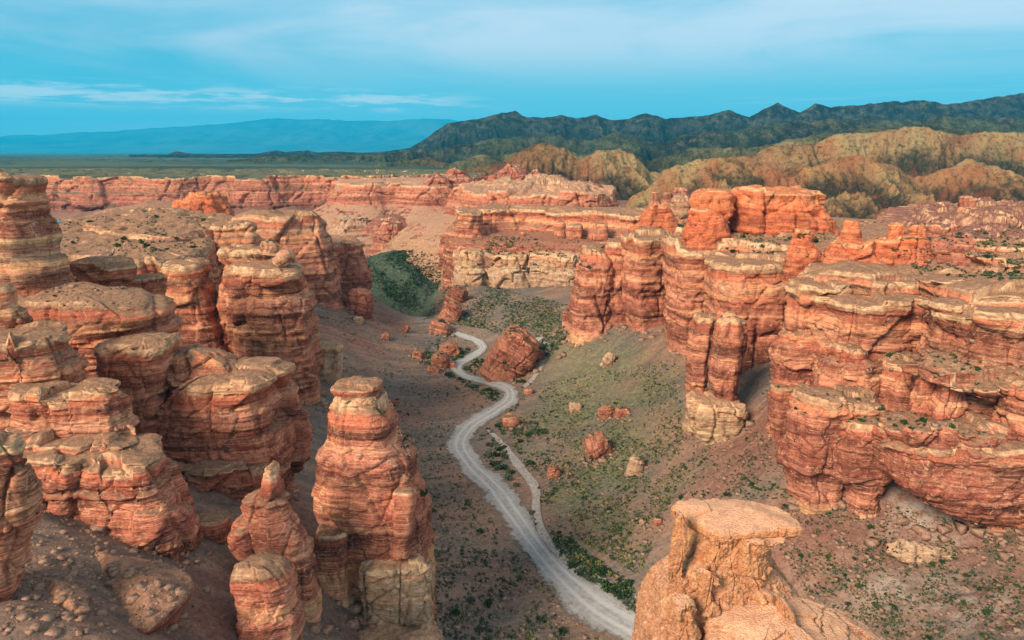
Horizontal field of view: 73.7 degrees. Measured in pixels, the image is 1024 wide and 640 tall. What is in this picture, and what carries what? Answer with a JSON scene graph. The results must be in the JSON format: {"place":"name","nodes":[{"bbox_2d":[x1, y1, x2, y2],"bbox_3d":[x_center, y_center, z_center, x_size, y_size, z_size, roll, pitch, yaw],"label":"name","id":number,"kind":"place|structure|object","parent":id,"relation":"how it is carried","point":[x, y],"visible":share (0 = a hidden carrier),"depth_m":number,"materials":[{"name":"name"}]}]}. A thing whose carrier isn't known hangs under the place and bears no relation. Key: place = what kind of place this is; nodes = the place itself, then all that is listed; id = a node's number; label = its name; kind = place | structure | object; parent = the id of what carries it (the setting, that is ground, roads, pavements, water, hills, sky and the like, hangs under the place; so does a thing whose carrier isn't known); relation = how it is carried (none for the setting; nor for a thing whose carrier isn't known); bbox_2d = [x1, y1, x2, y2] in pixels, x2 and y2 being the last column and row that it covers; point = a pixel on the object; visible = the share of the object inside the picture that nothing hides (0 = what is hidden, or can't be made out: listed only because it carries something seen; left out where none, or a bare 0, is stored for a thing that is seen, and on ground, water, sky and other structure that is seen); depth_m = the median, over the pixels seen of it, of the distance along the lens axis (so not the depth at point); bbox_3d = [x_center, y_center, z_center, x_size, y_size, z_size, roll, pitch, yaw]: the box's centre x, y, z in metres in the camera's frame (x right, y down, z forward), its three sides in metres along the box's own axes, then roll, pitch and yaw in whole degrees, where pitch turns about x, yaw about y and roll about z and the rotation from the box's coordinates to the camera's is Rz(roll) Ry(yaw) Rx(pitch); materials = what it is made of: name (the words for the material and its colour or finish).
{"place":"outdoors","nodes":[
{"label":"outdoors","id":0,"kind":"place"},
{"bbox_2d":[0,118,458,152],"bbox_3d":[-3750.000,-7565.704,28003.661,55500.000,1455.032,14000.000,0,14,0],"label":"mountains","id":1,"kind":"structure","parent":0,"point":[289,135],"depth_m":26292.28,"materials":[{"name":"stone"}]},
{"bbox_2d":[129,150,364,157],"bbox_3d":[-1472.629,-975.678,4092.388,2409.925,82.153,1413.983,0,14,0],"label":"hills","id":2,"kind":"structure","parent":0,"point":[307,153],"depth_m":4044.90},
{"bbox_2d":[328,215,368,236],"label":"bluff","id":3,"kind":"structure","parent":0,"point":[344,224],"depth_m":724.03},
{"bbox_2d":[367,250,440,315],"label":"green hill","id":4,"kind":"structure","parent":0,"point":[421,295],"depth_m":532.60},
{"bbox_2d":[0,153,1023,639],"bbox_3d":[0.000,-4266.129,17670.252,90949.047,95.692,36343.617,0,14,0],"label":"ground","id":5,"kind":"structure","parent":0,"point":[206,619],"depth_m":184.34,"materials":[{"name":"soil"}]},
{"bbox_2d":[0,431,44,600],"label":"edge column","id":6,"kind":"structure","parent":5,"relation":"on","point":[21,497],"depth_m":75.83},
{"bbox_2d":[0,320,89,431],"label":"massif","id":7,"kind":"structure","parent":5,"relation":"on","point":[40,351],"depth_m":112.73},
{"bbox_2d":[0,283,33,327],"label":"massif","id":8,"kind":"structure","parent":7,"relation":"on","point":[13,314],"depth_m":119.38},
{"bbox_2d":[46,579,88,615],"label":"ledge rock","id":9,"kind":"object","parent":5,"relation":"on","point":[67,604],"visible":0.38,"depth_m":81.92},
{"bbox_2d":[7,377,140,438],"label":"massif","id":10,"kind":"structure","parent":5,"relation":"on","point":[67,409],"depth_m":107.16,"materials":[{"name":"stone"}]},
{"bbox_2d":[17,282,183,378],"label":"massif","id":11,"kind":"structure","parent":5,"relation":"on","point":[89,325],"depth_m":143.69,"materials":[{"name":"stone"}]},
{"bbox_2d":[0,172,71,296],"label":"edge tower","id":12,"kind":"structure","parent":11,"relation":"on","point":[33,260],"depth_m":145.88,"materials":[{"name":"stone"}]},
{"bbox_2d":[69,255,137,286],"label":"stepped wall","id":13,"kind":"structure","parent":5,"relation":"on","point":[114,271],"depth_m":170.84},
{"bbox_2d":[22,433,204,561],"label":"massif","id":14,"kind":"structure","parent":5,"relation":"on","point":[136,493],"depth_m":103.00,"materials":[{"name":"stone"}]},
{"bbox_2d":[5,424,137,454],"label":"massif","id":15,"kind":"structure","parent":14,"relation":"on","point":[36,441],"depth_m":105.45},
{"bbox_2d":[93,332,180,434],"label":"massif","id":16,"kind":"structure","parent":5,"relation":"on","point":[137,365],"depth_m":134.11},
{"bbox_2d":[94,550,195,633],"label":"ledge rock","id":17,"kind":"object","parent":5,"relation":"on","point":[159,622],"visible":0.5,"depth_m":88.15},
{"bbox_2d":[58,207,233,292],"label":"mesa","id":18,"kind":"structure","parent":5,"relation":"on","point":[92,243],"depth_m":251.78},
{"bbox_2d":[93,199,173,213],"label":"sand mound","id":19,"kind":"object","parent":18,"relation":"on","point":[155,203],"visible":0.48,"depth_m":423.42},
{"bbox_2d":[83,206,228,241],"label":"mesa","id":20,"kind":"structure","parent":18,"relation":"on","point":[118,224],"depth_m":297.67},
{"bbox_2d":[180,191,234,215],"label":"orange stack","id":21,"kind":"object","parent":20,"relation":"on","point":[208,202],"visible":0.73,"depth_m":385.66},
{"bbox_2d":[209,220,262,273],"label":"wall buttress","id":22,"kind":"structure","parent":18,"relation":"on","point":[233,233],"depth_m":278.55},
{"bbox_2d":[126,272,167,294],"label":"stepped wall","id":23,"kind":"structure","parent":5,"relation":"on","point":[153,283],"depth_m":178.58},
{"bbox_2d":[160,257,225,350],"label":"rock pillar","id":24,"kind":"structure","parent":5,"relation":"on","point":[192,292],"depth_m":212.92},
{"bbox_2d":[165,342,238,397],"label":"massif","id":25,"kind":"structure","parent":5,"relation":"on","point":[192,360],"depth_m":139.62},
{"bbox_2d":[198,513,231,543],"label":"block","id":26,"kind":"structure","parent":5,"relation":"on","point":[215,527],"depth_m":114.12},
{"bbox_2d":[174,458,284,499],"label":"massif","id":27,"kind":"structure","parent":5,"relation":"on","point":[241,480],"depth_m":132.59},
{"bbox_2d":[154,356,313,492],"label":"massif","id":28,"kind":"structure","parent":5,"relation":"on","point":[251,411],"depth_m":136.44,"materials":[{"name":"stone"}]},
{"bbox_2d":[0,168,487,210],"bbox_3d":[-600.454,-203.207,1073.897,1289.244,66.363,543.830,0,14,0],"label":"cliff","id":29,"kind":"structure","parent":5,"relation":"on","point":[83,189],"depth_m":882.34,"materials":[{"name":"stone"}]},
{"bbox_2d":[215,244,274,353],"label":"great pillar","id":30,"kind":"structure","parent":5,"relation":"on","point":[227,256],"depth_m":213.47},
{"bbox_2d":[259,239,278,255],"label":"boulder","id":31,"kind":"object","parent":30,"relation":"on","point":[268,247],"visible":0.99,"depth_m":209.14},
{"bbox_2d":[230,552,304,639],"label":"tower","id":32,"kind":"structure","parent":5,"relation":"on","point":[264,584],"depth_m":93.42,"materials":[{"name":"stone"}]},
{"bbox_2d":[223,257,323,404],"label":"great pillar","id":33,"kind":"structure","parent":5,"relation":"on","point":[270,306],"depth_m":206.10,"materials":[{"name":"stone"}]},
{"bbox_2d":[272,249,295,267],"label":"boulder","id":34,"kind":"object","parent":33,"relation":"on","point":[283,258],"visible":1,"depth_m":203.03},
{"bbox_2d":[227,460,322,622],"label":"tower","id":35,"kind":"structure","parent":5,"relation":"on","point":[268,520],"depth_m":108.25,"materials":[{"name":"stone"}]},
{"bbox_2d":[231,209,343,310],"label":"wall buttress","id":36,"kind":"structure","parent":5,"relation":"on","point":[305,237],"depth_m":321.57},
{"bbox_2d":[319,340,343,385],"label":"wall buttress","id":37,"kind":"structure","parent":5,"relation":"on","point":[330,369],"depth_m":241.99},
{"bbox_2d":[332,237,372,294],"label":"wall buttress","id":38,"kind":"structure","parent":5,"relation":"on","point":[356,271],"depth_m":355.21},
{"bbox_2d":[343,287,373,318],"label":"boulder","id":39,"kind":"object","parent":5,"relation":"on","point":[358,301],"visible":0.91,"depth_m":337.88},
{"bbox_2d":[311,376,438,627],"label":"central tower","id":40,"kind":"structure","parent":5,"relation":"on","point":[374,543],"depth_m":123.14,"materials":[{"name":"stone"}]},
{"bbox_2d":[360,214,407,241],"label":"slope mound","id":41,"kind":"object","parent":5,"relation":"on","point":[371,227],"visible":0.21,"depth_m":726.18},
{"bbox_2d":[368,220,405,256],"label":"bluff","id":42,"kind":"structure","parent":5,"relation":"on","point":[385,232],"depth_m":691.12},
{"bbox_2d":[312,177,475,253],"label":"rock cliff","id":43,"kind":"structure","parent":5,"relation":"on","point":[409,199],"depth_m":757.69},
{"bbox_2d":[423,172,452,195],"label":"badland peak","id":44,"kind":"structure","parent":43,"relation":"on","point":[437,179],"depth_m":759.34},
{"bbox_2d":[444,167,474,186],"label":"badland peak","id":45,"kind":"structure","parent":43,"relation":"on","point":[455,176],"depth_m":770.56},
{"bbox_2d":[359,607,443,639],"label":"foot shelf","id":46,"kind":"object","parent":5,"relation":"on","point":[427,630],"visible":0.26,"depth_m":123.50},
{"bbox_2d":[429,319,449,334],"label":"boulder","id":47,"kind":"object","parent":5,"relation":"on","point":[437,327],"visible":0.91,"depth_m":349.52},
{"bbox_2d":[431,352,449,368],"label":"boulder","id":48,"kind":"object","parent":5,"relation":"on","point":[443,360],"visible":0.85,"depth_m":303.87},
{"bbox_2d":[439,342,459,355],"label":"boulder","id":49,"kind":"object","parent":5,"relation":"on","point":[452,349],"visible":0.8,"depth_m":322.61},
{"bbox_2d":[437,301,462,322],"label":"boulder","id":50,"kind":"object","parent":5,"relation":"on","point":[453,313],"visible":0.85,"depth_m":363.71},
{"bbox_2d":[443,285,467,303],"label":"boulder","id":51,"kind":"object","parent":5,"relation":"on","point":[458,295],"visible":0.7,"depth_m":391.36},
{"bbox_2d":[374,173,619,283],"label":"rock formation","id":52,"kind":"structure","parent":5,"relation":"on","point":[424,234],"depth_m":609.16,"materials":[{"name":"stone"}]},
{"bbox_2d":[481,163,528,182],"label":"badland peak","id":53,"kind":"structure","parent":52,"relation":"on","point":[516,171],"depth_m":663.03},
{"bbox_2d":[479,325,538,381],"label":"boulder","id":54,"kind":"object","parent":5,"relation":"on","point":[519,355],"visible":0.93,"depth_m":289.46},
{"bbox_2d":[0,209,1023,639],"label":"scree","id":55,"kind":"structure","parent":5,"relation":"on","point":[112,569],"depth_m":132.03,"materials":[{"name":"stone"}]},
{"bbox_2d":[450,246,579,288],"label":"cream cliff","id":56,"kind":"structure","parent":5,"relation":"on","point":[473,266],"depth_m":422.30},
{"bbox_2d":[457,211,483,237],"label":"rock block","id":57,"kind":"object","parent":56,"relation":"on","point":[470,225],"visible":0.85,"depth_m":444.61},
{"bbox_2d":[442,230,592,290],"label":"talus shelf","id":58,"kind":"object","parent":56,"relation":"on","point":[549,238],"visible":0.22,"depth_m":437.76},
{"bbox_2d":[565,223,582,239],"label":"rock block","id":59,"kind":"object","parent":56,"relation":"on","point":[573,231],"visible":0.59,"depth_m":433.74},
{"bbox_2d":[591,222,608,244],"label":"rock block","id":60,"kind":"object","parent":56,"relation":"on","point":[600,234],"visible":0.62,"depth_m":424.51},
{"bbox_2d":[17,211,1023,639],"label":"scrub","id":61,"kind":"object","parent":5,"relation":"on","point":[397,295],"visible":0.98,"depth_m":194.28,"materials":[{"name":"green plant"}]},
{"bbox_2d":[17,296,1023,638],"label":"talus","id":62,"kind":"structure","parent":5,"relation":"on","point":[923,532],"depth_m":148.00,"materials":[{"name":"stone"}]},
{"bbox_2d":[411,342,632,466],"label":"scree","id":63,"kind":"structure","parent":5,"relation":"on","point":[597,462],"depth_m":285.68,"materials":[{"name":"stone"}]},
{"bbox_2d":[438,204,646,290],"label":"rim cliff","id":64,"kind":"structure","parent":5,"relation":"on","point":[619,221],"depth_m":464.53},
{"bbox_2d":[424,281,684,637],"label":"scrub","id":65,"kind":"object","parent":5,"relation":"on","point":[581,523],"visible":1,"depth_m":205.97,"materials":[{"name":"green plant"}]},
{"bbox_2d":[486,430,636,599],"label":"dry wash","id":66,"kind":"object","parent":5,"relation":"on","point":[527,476],"visible":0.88,"depth_m":199.13},
{"bbox_2d":[561,243,614,346],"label":"cliff buttress","id":67,"kind":"structure","parent":5,"relation":"on","point":[586,319],"depth_m":299.35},
{"bbox_2d":[581,431,613,461],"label":"boulder","id":68,"kind":"object","parent":5,"relation":"on","point":[600,447],"visible":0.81,"depth_m":216.80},
{"bbox_2d":[604,237,625,325],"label":"cliff buttress","id":69,"kind":"structure","parent":5,"relation":"on","point":[613,248],"depth_m":300.95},
{"bbox_2d":[624,454,644,475],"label":"boulder","id":70,"kind":"object","parent":5,"relation":"on","point":[634,466],"visible":0.89,"depth_m":201.60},
{"bbox_2d":[620,227,673,333],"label":"cliff buttress","id":71,"kind":"structure","parent":5,"relation":"on","point":[642,285],"depth_m":286.74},
{"bbox_2d":[628,203,677,232],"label":"cone rock","id":72,"kind":"object","parent":5,"relation":"on","point":[656,215],"visible":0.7,"depth_m":322.75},
{"bbox_2d":[668,194,690,223],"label":"mound","id":73,"kind":"object","parent":5,"relation":"on","point":[679,206],"visible":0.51,"depth_m":465.60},
{"bbox_2d":[662,234,728,354],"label":"cliff buttress","id":74,"kind":"structure","parent":5,"relation":"on","point":[684,269],"depth_m":258.03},
{"bbox_2d":[685,390,748,444],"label":"plinth","id":75,"kind":"structure","parent":5,"relation":"on","point":[705,409],"depth_m":194.72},
{"bbox_2d":[682,312,716,433],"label":"pillar","id":76,"kind":"structure","parent":75,"relation":"on","point":[700,333],"depth_m":202.26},
{"bbox_2d":[708,310,747,400],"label":"pillar","id":77,"kind":"structure","parent":75,"relation":"on","point":[729,338],"depth_m":194.15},
{"bbox_2d":[702,250,786,371],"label":"cliff buttress","id":78,"kind":"structure","parent":5,"relation":"on","point":[749,287],"depth_m":221.73,"materials":[{"name":"stone"}]},
{"bbox_2d":[666,501,881,639],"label":"scree","id":79,"kind":"structure","parent":5,"relation":"on","point":[755,596],"depth_m":21.52,"materials":[{"name":"stone"}]},
{"bbox_2d":[632,498,802,639],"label":"hoodoo","id":80,"kind":"object","parent":79,"relation":"on","point":[734,552],"visible":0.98,"depth_m":21.94,"materials":[{"name":"stone"}]},
{"bbox_2d":[700,593,885,639],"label":"ridge rock","id":81,"kind":"object","parent":79,"relation":"on","point":[810,616],"visible":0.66,"depth_m":21.34,"materials":[{"name":"stone"}]},
{"bbox_2d":[768,383,794,440],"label":"bastion","id":82,"kind":"object","parent":5,"relation":"on","point":[780,396],"visible":0.3,"depth_m":177.96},
{"bbox_2d":[664,217,907,331],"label":"rim mesa","id":83,"kind":"structure","parent":5,"relation":"on","point":[871,228],"depth_m":249.88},
{"bbox_2d":[681,207,733,250],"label":"butte","id":84,"kind":"object","parent":83,"relation":"on","point":[710,230],"visible":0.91,"depth_m":252.28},
{"bbox_2d":[688,188,736,222],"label":"butte","id":85,"kind":"object","parent":84,"relation":"on","point":[722,201],"visible":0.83,"depth_m":254.05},
{"bbox_2d":[728,184,839,235],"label":"butte","id":86,"kind":"object","parent":83,"relation":"on","point":[761,210],"visible":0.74,"depth_m":253.83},
{"bbox_2d":[780,228,822,281],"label":"rock stack","id":87,"kind":"object","parent":83,"relation":"on","point":[796,262],"visible":0.87,"depth_m":203.55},
{"bbox_2d":[960,252,1023,273],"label":"rim block","id":88,"kind":"structure","parent":83,"relation":"on","point":[980,262],"depth_m":213.15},
{"bbox_2d":[765,278,852,436],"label":"bastion","id":89,"kind":"object","parent":5,"relation":"on","point":[790,350],"visible":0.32,"depth_m":175.14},
{"bbox_2d":[774,383,885,514],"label":"bastion","id":90,"kind":"object","parent":5,"relation":"on","point":[814,477],"visible":0.73,"depth_m":155.09,"materials":[{"name":"stone"}]},
{"bbox_2d":[810,342,883,398],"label":"bastion","id":91,"kind":"object","parent":5,"relation":"on","point":[849,358],"visible":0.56,"depth_m":160.34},
{"bbox_2d":[832,415,892,518],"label":"bastion","id":92,"kind":"object","parent":5,"relation":"on","point":[866,482],"visible":0.56,"depth_m":150.79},
{"bbox_2d":[801,292,929,382],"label":"bastion","id":93,"kind":"object","parent":5,"relation":"on","point":[863,322],"visible":0.5,"depth_m":165.31,"materials":[{"name":"stone"}]},
{"bbox_2d":[782,260,962,325],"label":"bastion","id":94,"kind":"object","parent":5,"relation":"on","point":[866,279],"visible":0.29,"depth_m":172.88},
{"bbox_2d":[820,234,933,265],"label":"rock stack","id":95,"kind":"object","parent":94,"relation":"on","point":[875,250],"visible":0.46,"depth_m":181.44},
{"bbox_2d":[838,219,863,241],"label":"cap boulder","id":96,"kind":"object","parent":95,"relation":"on","point":[850,231],"visible":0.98,"depth_m":184.22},
{"bbox_2d":[886,222,905,238],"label":"cap boulder","id":97,"kind":"object","parent":95,"relation":"on","point":[896,229],"visible":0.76,"depth_m":184.38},
{"bbox_2d":[877,351,921,412],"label":"bastion","id":98,"kind":"object","parent":5,"relation":"on","point":[896,389],"visible":0.3,"depth_m":158.01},
{"bbox_2d":[885,537,956,564],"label":"slope ledge","id":99,"kind":"object","parent":5,"relation":"on","point":[914,548],"visible":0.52,"depth_m":142.13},
{"bbox_2d":[907,375,935,416],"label":"column","id":100,"kind":"structure","parent":5,"relation":"on","point":[921,392],"depth_m":147.70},
{"bbox_2d":[871,410,1023,532],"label":"slab wall","id":101,"kind":"structure","parent":5,"relation":"on","point":[956,482],"depth_m":136.79,"materials":[{"name":"stone"}]},
{"bbox_2d":[879,409,1017,461],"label":"ledge","id":102,"kind":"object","parent":101,"relation":"on","point":[966,421],"depth_m":137.60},
{"bbox_2d":[917,297,977,349],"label":"wall","id":103,"kind":"structure","parent":5,"relation":"on","point":[936,335],"depth_m":153.10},
{"bbox_2d":[928,384,967,419],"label":"column","id":104,"kind":"structure","parent":5,"relation":"on","point":[946,403],"depth_m":144.03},
{"bbox_2d":[901,351,1023,402],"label":"overhang","id":105,"kind":"object","parent":104,"relation":"on","point":[965,380],"visible":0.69,"depth_m":142.04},
{"bbox_2d":[875,197,1023,268],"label":"rim bench","id":106,"kind":"object","parent":5,"relation":"on","point":[989,215],"visible":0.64,"depth_m":317.79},
{"bbox_2d":[925,222,960,236],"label":"rim block","id":107,"kind":"structure","parent":106,"relation":"on","point":[936,229],"depth_m":296.00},
{"bbox_2d":[955,195,977,212],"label":"pinnacle","id":108,"kind":"object","parent":106,"relation":"on","point":[966,201],"visible":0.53,"depth_m":338.43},
{"bbox_2d":[909,269,1023,352],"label":"wall","id":109,"kind":"structure","parent":5,"relation":"on","point":[979,290],"depth_m":156.32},
{"bbox_2d":[919,305,1023,416],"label":"wall","id":110,"kind":"structure","parent":5,"relation":"on","point":[981,325],"depth_m":145.42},
{"bbox_2d":[973,238,1023,252],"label":"rim block","id":111,"kind":"structure","parent":5,"relation":"on","point":[998,248],"depth_m":237.88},
{"bbox_2d":[990,373,1023,441],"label":"column","id":112,"kind":"structure","parent":5,"relation":"on","point":[1009,408],"depth_m":138.55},
{"bbox_2d":[0,0,1023,135],"label":"sky","id":113,"kind":"structure","parent":0,"point":[67,66],"materials":[{"name":"blue"}]},
{"bbox_2d":[444,331,635,639],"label":"road","id":114,"kind":"structure","parent":0,"point":[595,606],"depth_m":187.16,"materials":[{"name":"gravel"}]},
{"bbox_2d":[147,115,1023,162],"bbox_3d":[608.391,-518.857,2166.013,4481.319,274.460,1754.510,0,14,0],"label":"hills","id":115,"kind":"structure","parent":0,"point":[766,134],"depth_m":2188.29,"materials":[{"name":"stone"}]},
{"bbox_2d":[366,124,991,201],"bbox_3d":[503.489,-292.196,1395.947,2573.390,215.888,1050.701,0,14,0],"label":"hills","id":116,"kind":"structure","parent":0,"point":[659,165],"depth_m":1442.38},
{"bbox_2d":[337,93,1023,155],"bbox_3d":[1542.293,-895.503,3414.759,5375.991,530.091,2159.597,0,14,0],"label":"hills","id":117,"kind":"structure","parent":0,"point":[646,127],"depth_m":3411.61,"materials":[{"name":"plant"}]},
{"bbox_2d":[460,126,1023,207],"bbox_3d":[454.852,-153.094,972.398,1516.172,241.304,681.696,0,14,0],"label":"hills","id":118,"kind":"structure","parent":0,"point":[914,152],"depth_m":1001.88,"materials":[{"name":"stone"}]},
{"bbox_2d":[626,155,1023,218],"bbox_3d":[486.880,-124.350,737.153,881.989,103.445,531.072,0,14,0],"label":"hills","id":119,"kind":"structure","parent":0,"point":[858,187],"depth_m":766.78,"materials":[{"name":"stone"}]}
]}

